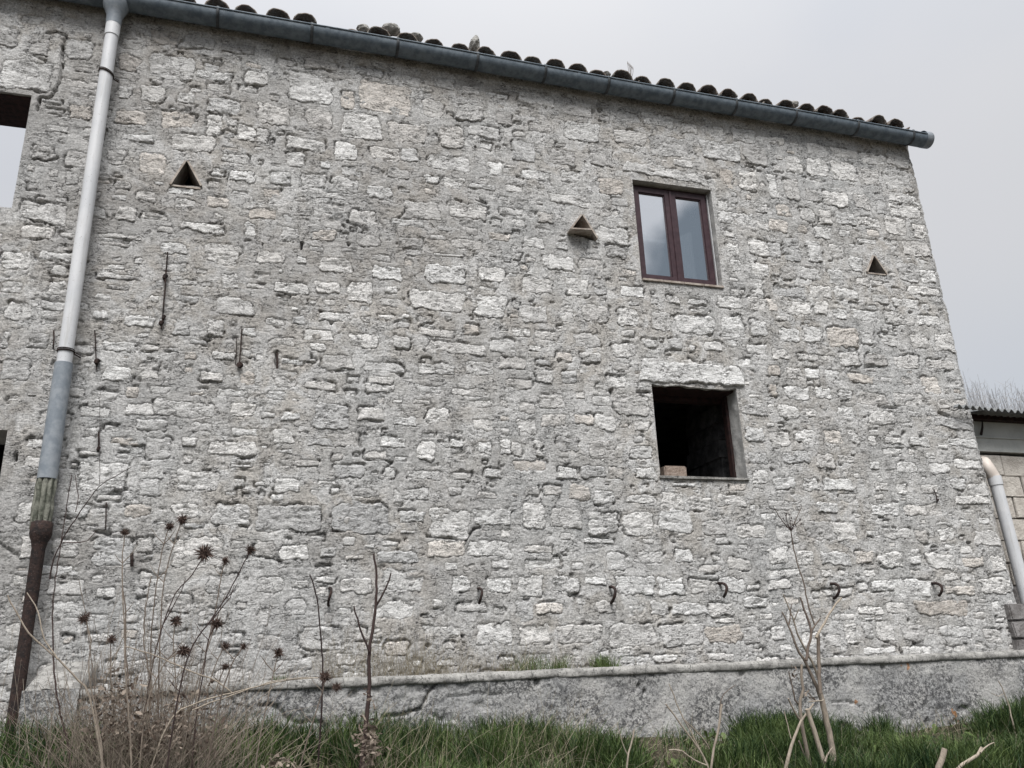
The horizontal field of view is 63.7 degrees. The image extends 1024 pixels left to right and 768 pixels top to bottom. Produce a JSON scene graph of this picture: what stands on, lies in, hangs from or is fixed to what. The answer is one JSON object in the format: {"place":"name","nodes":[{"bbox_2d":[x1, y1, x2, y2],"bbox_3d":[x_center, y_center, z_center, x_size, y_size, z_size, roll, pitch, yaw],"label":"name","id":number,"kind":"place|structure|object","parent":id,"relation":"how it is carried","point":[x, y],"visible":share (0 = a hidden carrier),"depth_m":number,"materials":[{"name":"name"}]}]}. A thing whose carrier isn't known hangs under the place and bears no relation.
{"place":"outdoors","nodes":[
{"label":"outdoors","id":0,"kind":"place"},
{"bbox_2d":[0,0,1023,409],"label":"sky","id":1,"kind":"structure","parent":0,"point":[952,70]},
{"bbox_2d":[0,673,1023,767],"bbox_3d":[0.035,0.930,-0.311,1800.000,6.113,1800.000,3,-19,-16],"label":"ground","id":2,"kind":"structure","parent":0,"point":[676,752],"depth_m":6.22,"materials":[{"name":"beige plant"}]},
{"bbox_2d":[1,727,45,759],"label":"leafy weed","id":3,"kind":"object","parent":2,"relation":"on","point":[18,739],"visible":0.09,"depth_m":5.03,"materials":[{"name":"green plant"}]},
{"bbox_2d":[7,593,103,767],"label":"dry stalk","id":4,"kind":"object","parent":2,"relation":"on","point":[53,654],"visible":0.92,"depth_m":4.28,"materials":[{"name":"beige plant"}]},
{"bbox_2d":[49,397,130,767],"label":"bare shrub","id":5,"kind":"object","parent":2,"relation":"on","point":[64,730],"visible":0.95,"depth_m":4.80,"materials":[{"name":"brown plant"}]},
{"bbox_2d":[77,609,111,767],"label":"thistle","id":6,"kind":"object","parent":2,"relation":"on","point":[84,618],"visible":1,"depth_m":4.17,"materials":[{"name":"brown plant"}]},
{"bbox_2d":[95,634,121,751],"bbox_3d":[-2.267,1.896,4.650,0.202,0.944,0.078,3,-19,-16],"label":"thistle","id":7,"kind":"object","parent":2,"relation":"on","point":[112,638],"visible":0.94,"depth_m":4.76,"materials":[{"name":"brown plant"}]},
{"bbox_2d":[78,576,151,767],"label":"dry stalk","id":8,"kind":"object","parent":2,"relation":"on","point":[126,658],"visible":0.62,"depth_m":4.68,"materials":[{"name":"brown plant"}]},
{"bbox_2d":[116,528,137,767],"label":"thistle","id":9,"kind":"object","parent":2,"relation":"on","point":[124,532],"visible":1,"depth_m":4.31,"materials":[{"name":"brown plant"}]},
{"bbox_2d":[147,522,175,767],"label":"thistle","id":10,"kind":"object","parent":2,"relation":"on","point":[169,527],"visible":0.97,"depth_m":4.92,"materials":[{"name":"brown plant"}]},
{"bbox_2d":[138,639,191,767],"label":"thistle","id":11,"kind":"object","parent":2,"relation":"on","point":[184,651],"visible":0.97,"depth_m":4.47,"materials":[{"name":"brown plant"}]},
{"bbox_2d":[151,513,189,765],"bbox_3d":[-1.993,1.558,4.680,0.199,1.660,0.080,-1,-19,-3],"label":"thistle","id":12,"kind":"object","parent":2,"relation":"on","point":[182,519],"visible":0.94,"depth_m":4.80,"materials":[{"name":"brown plant"}]},
{"bbox_2d":[0,577,342,767],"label":"tall dry stems","id":13,"kind":"object","parent":2,"relation":"on","point":[128,688],"visible":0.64,"depth_m":4.59,"materials":[{"name":"brown plant"}]},
{"bbox_2d":[0,610,347,767],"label":"twig tangle","id":14,"kind":"object","parent":2,"relation":"on","point":[144,757],"visible":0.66,"depth_m":4.50,"materials":[{"name":"brown plant"}]},
{"bbox_2d":[136,543,214,767],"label":"thistle","id":15,"kind":"object","parent":2,"relation":"on","point":[203,552],"visible":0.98,"depth_m":4.74,"materials":[{"name":"brown plant"}]},
{"bbox_2d":[161,613,190,755],"bbox_3d":[-1.999,1.884,4.833,0.183,1.049,0.094,12,-23,-37],"label":"thistle","id":16,"kind":"object","parent":2,"relation":"on","point":[176,621],"visible":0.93,"depth_m":4.94,"materials":[{"name":"brown plant"}]},
{"bbox_2d":[182,616,223,767],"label":"thistle","id":17,"kind":"object","parent":2,"relation":"on","point":[216,624],"visible":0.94,"depth_m":4.55,"materials":[{"name":"brown plant"}]},
{"bbox_2d":[186,555,230,766],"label":"thistle","id":18,"kind":"object","parent":2,"relation":"on","point":[225,561],"visible":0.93,"depth_m":4.99,"materials":[{"name":"brown plant"}]},
{"bbox_2d":[102,630,317,767],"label":"dry stalk","id":19,"kind":"object","parent":2,"relation":"on","point":[267,683],"visible":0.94,"depth_m":4.43,"materials":[{"name":"beige plant"}]},
{"bbox_2d":[166,544,256,767],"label":"thistle","id":20,"kind":"object","parent":2,"relation":"on","point":[250,550],"visible":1,"depth_m":4.38,"materials":[{"name":"brown plant"}]},
{"bbox_2d":[196,663,230,767],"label":"thistle","id":21,"kind":"object","parent":2,"relation":"on","point":[225,667],"visible":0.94,"depth_m":4.66,"materials":[{"name":"brown plant"}]},
{"bbox_2d":[200,640,231,762],"bbox_3d":[-1.776,1.975,4.868,0.177,0.886,0.076,3,-19,-16],"label":"thistle","id":22,"kind":"object","parent":2,"relation":"on","point":[226,646],"visible":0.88,"depth_m":4.98,"materials":[{"name":"brown plant"}]},
{"bbox_2d":[206,638,247,767],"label":"thistle","id":23,"kind":"object","parent":2,"relation":"on","point":[243,646],"visible":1,"depth_m":4.36,"materials":[{"name":"brown plant"}]},
{"bbox_2d":[255,647,286,766],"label":"thistle","id":24,"kind":"object","parent":2,"relation":"on","point":[279,651],"visible":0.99,"depth_m":4.93,"materials":[{"name":"brown plant"}]},
{"bbox_2d":[309,575,323,767],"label":"bare shrub","id":25,"kind":"object","parent":2,"relation":"on","point":[322,680],"visible":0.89,"depth_m":5.07,"materials":[{"name":"brown plant"}]},
{"bbox_2d":[299,668,342,767],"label":"thistle","id":26,"kind":"object","parent":2,"relation":"on","point":[324,677],"visible":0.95,"depth_m":4.80,"materials":[{"name":"brown plant"}]},
{"bbox_2d":[353,553,391,767],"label":"bare shrub","id":27,"kind":"object","parent":2,"relation":"on","point":[368,646],"visible":0.91,"depth_m":5.00,"materials":[{"name":"brown plant"}]},
{"bbox_2d":[49,657,815,767],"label":"dead leaves","id":28,"kind":"object","parent":2,"relation":"on","point":[367,751],"visible":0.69,"depth_m":4.54,"materials":[{"name":"brown plant"}]},
{"bbox_2d":[0,0,1023,743],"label":"stone house","id":29,"kind":"structure","parent":2,"relation":"on","point":[478,348],"depth_m":7.68,"materials":[{"name":"stone"}]},
{"bbox_2d":[356,24,368,31],"bbox_3d":[-1.531,-3.647,8.471,0.140,0.095,0.111,3,-19,-16],"label":"roof rock","id":30,"kind":"object","parent":29,"relation":"on","point":[362,27],"visible":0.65,"depth_m":8.44,"materials":[{"name":"grey stone"}]},
{"bbox_2d":[382,23,399,36],"bbox_3d":[-1.254,-3.685,8.563,0.204,0.143,0.166,3,-19,-16],"label":"roof rock","id":31,"kind":"object","parent":29,"relation":"on","point":[392,29],"visible":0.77,"depth_m":8.50,"materials":[{"name":"grey stone"}]},
{"bbox_2d":[412,32,422,41],"bbox_3d":[-1.002,-3.635,8.629,0.150,0.094,0.112,3,-19,-16],"label":"roof rock","id":32,"kind":"object","parent":29,"relation":"on","point":[418,36],"visible":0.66,"depth_m":8.60,"materials":[{"name":"grey stone"}]},
{"bbox_2d":[468,35,479,51],"bbox_3d":[-0.405,-3.624,8.822,0.105,0.202,0.164,3,-19,-16],"label":"roof rock","id":33,"kind":"object","parent":29,"relation":"on","point":[474,44],"visible":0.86,"depth_m":8.77,"materials":[{"name":"grey stone"}]},
{"bbox_2d":[633,185,723,288],"bbox_3d":[1.752,-1.583,8.885,0.940,1.196,0.187,3,-19,-16],"label":"window","id":34,"kind":"structure","parent":29,"relation":"in","point":[674,232],"depth_m":8.91,"materials":[{"name":"clear glass"}]},
{"bbox_2d":[652,386,749,480],"bbox_3d":[1.795,0.534,8.293,0.969,0.955,0.429,3,-19,-16],"label":"window","id":35,"kind":"structure","parent":29,"relation":"in","point":[676,395],"depth_m":8.44,"materials":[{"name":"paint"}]},
{"bbox_2d":[660,466,686,475],"bbox_3d":[1.575,0.881,8.096,0.239,0.125,0.160,3,-19,-16],"label":"stone block","id":36,"kind":"object","parent":35,"relation":"in","point":[673,470],"depth_m":8.03,"materials":[{"name":"beige stone"}]},
{"bbox_2d":[792,101,798,107],"bbox_3d":[3.378,-3.353,9.895,0.117,0.079,0.103,3,-19,-16],"label":"roof rock","id":37,"kind":"object","parent":29,"relation":"on","point":[796,103],"visible":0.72,"depth_m":9.86,"materials":[{"name":"grey stone"}]},
{"bbox_2d":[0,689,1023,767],"bbox_3d":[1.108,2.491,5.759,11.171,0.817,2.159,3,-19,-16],"label":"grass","id":38,"kind":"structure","parent":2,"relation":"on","point":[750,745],"depth_m":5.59,"materials":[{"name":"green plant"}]},
{"bbox_2d":[15,650,1023,748],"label":"wall","id":39,"kind":"structure","parent":2,"relation":"on","point":[911,687],"depth_m":6.57,"materials":[{"name":"concrete"}]},
{"bbox_2d":[270,653,621,679],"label":"planter grass","id":40,"kind":"structure","parent":39,"relation":"on","point":[605,661],"depth_m":6.75,"materials":[{"name":"green plant"}]},
{"bbox_2d":[257,618,811,678],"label":"grass","id":41,"kind":"structure","parent":39,"relation":"on","point":[434,664],"depth_m":6.45,"materials":[{"name":"beige plant"}]},
{"bbox_2d":[1004,604,1023,649],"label":"stone stump","id":42,"kind":"object","parent":39,"relation":"on","point":[1013,612],"visible":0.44,"depth_m":8.40,"materials":[{"name":"grey stone"}]},
{"bbox_2d":[112,723,1023,767],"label":"broad leaved weeds","id":43,"kind":"object","parent":2,"relation":"on","point":[724,739],"visible":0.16,"depth_m":6.10,"materials":[{"name":"green plant"}]},
{"bbox_2d":[617,723,634,767],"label":"dry stalk","id":44,"kind":"object","parent":2,"relation":"on","point":[629,747],"visible":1,"depth_m":5.07,"materials":[{"name":"beige plant"}]},
{"bbox_2d":[665,684,735,767],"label":"dry stalk","id":45,"kind":"object","parent":2,"relation":"on","point":[715,741],"visible":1,"depth_m":5.21,"materials":[{"name":"beige plant"}]},
{"bbox_2d":[784,664,811,766],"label":"dry stalk","id":46,"kind":"object","parent":2,"relation":"on","point":[806,748],"visible":0.95,"depth_m":5.61,"materials":[{"name":"beige plant"}]},
{"bbox_2d":[784,698,823,767],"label":"dry stalk","id":47,"kind":"object","parent":2,"relation":"on","point":[793,739],"visible":0.99,"depth_m":5.46,"materials":[{"name":"beige plant"}]},
{"bbox_2d":[773,505,841,763],"bbox_3d":[2.176,1.820,5.890,0.513,1.916,0.152,8,-21,-27],"label":"dry stalk","id":48,"kind":"object","parent":2,"relation":"on","point":[827,725],"visible":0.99,"depth_m":5.82,"materials":[{"name":"beige plant"}]},
{"bbox_2d":[805,708,832,767],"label":"dry stalk","id":49,"kind":"object","parent":2,"relation":"on","point":[814,731],"visible":0.95,"depth_m":5.43,"materials":[{"name":"beige plant"}]},
{"bbox_2d":[888,736,936,763],"bbox_3d":[2.888,2.661,5.827,0.459,0.289,0.492,-14,-22,33],"label":"leafy weed","id":50,"kind":"object","parent":2,"relation":"on","point":[917,750],"visible":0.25,"depth_m":5.85,"materials":[{"name":"green plant"}]},
{"bbox_2d":[935,748,946,767],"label":"dry stalk","id":51,"kind":"object","parent":2,"relation":"on","point":[943,753],"visible":1,"depth_m":5.41,"materials":[{"name":"beige plant"}]},
{"bbox_2d":[957,742,993,767],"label":"dry stalk","id":52,"kind":"object","parent":2,"relation":"on","point":[980,751],"visible":0.99,"depth_m":5.48,"materials":[{"name":"beige plant"}]},
{"bbox_2d":[953,404,1023,620],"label":"shed","id":53,"kind":"structure","parent":2,"relation":"on","point":[999,434],"depth_m":9.30,"materials":[{"name":"beige concrete"}]},
{"bbox_2d":[963,368,1023,410],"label":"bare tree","id":54,"kind":"object","parent":2,"relation":"on","point":[1020,405],"visible":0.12,"depth_m":18.06,"materials":[{"name":"grey plant"}]},
{"bbox_2d":[992,681,1015,737],"bbox_3d":[4.064,2.713,6.820,0.167,0.486,0.018,3,-19,-16],"label":"dry stalk","id":55,"kind":"object","parent":2,"relation":"on","point":[1008,704],"visible":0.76,"depth_m":6.85,"materials":[{"name":"beige plant"}]}
]}

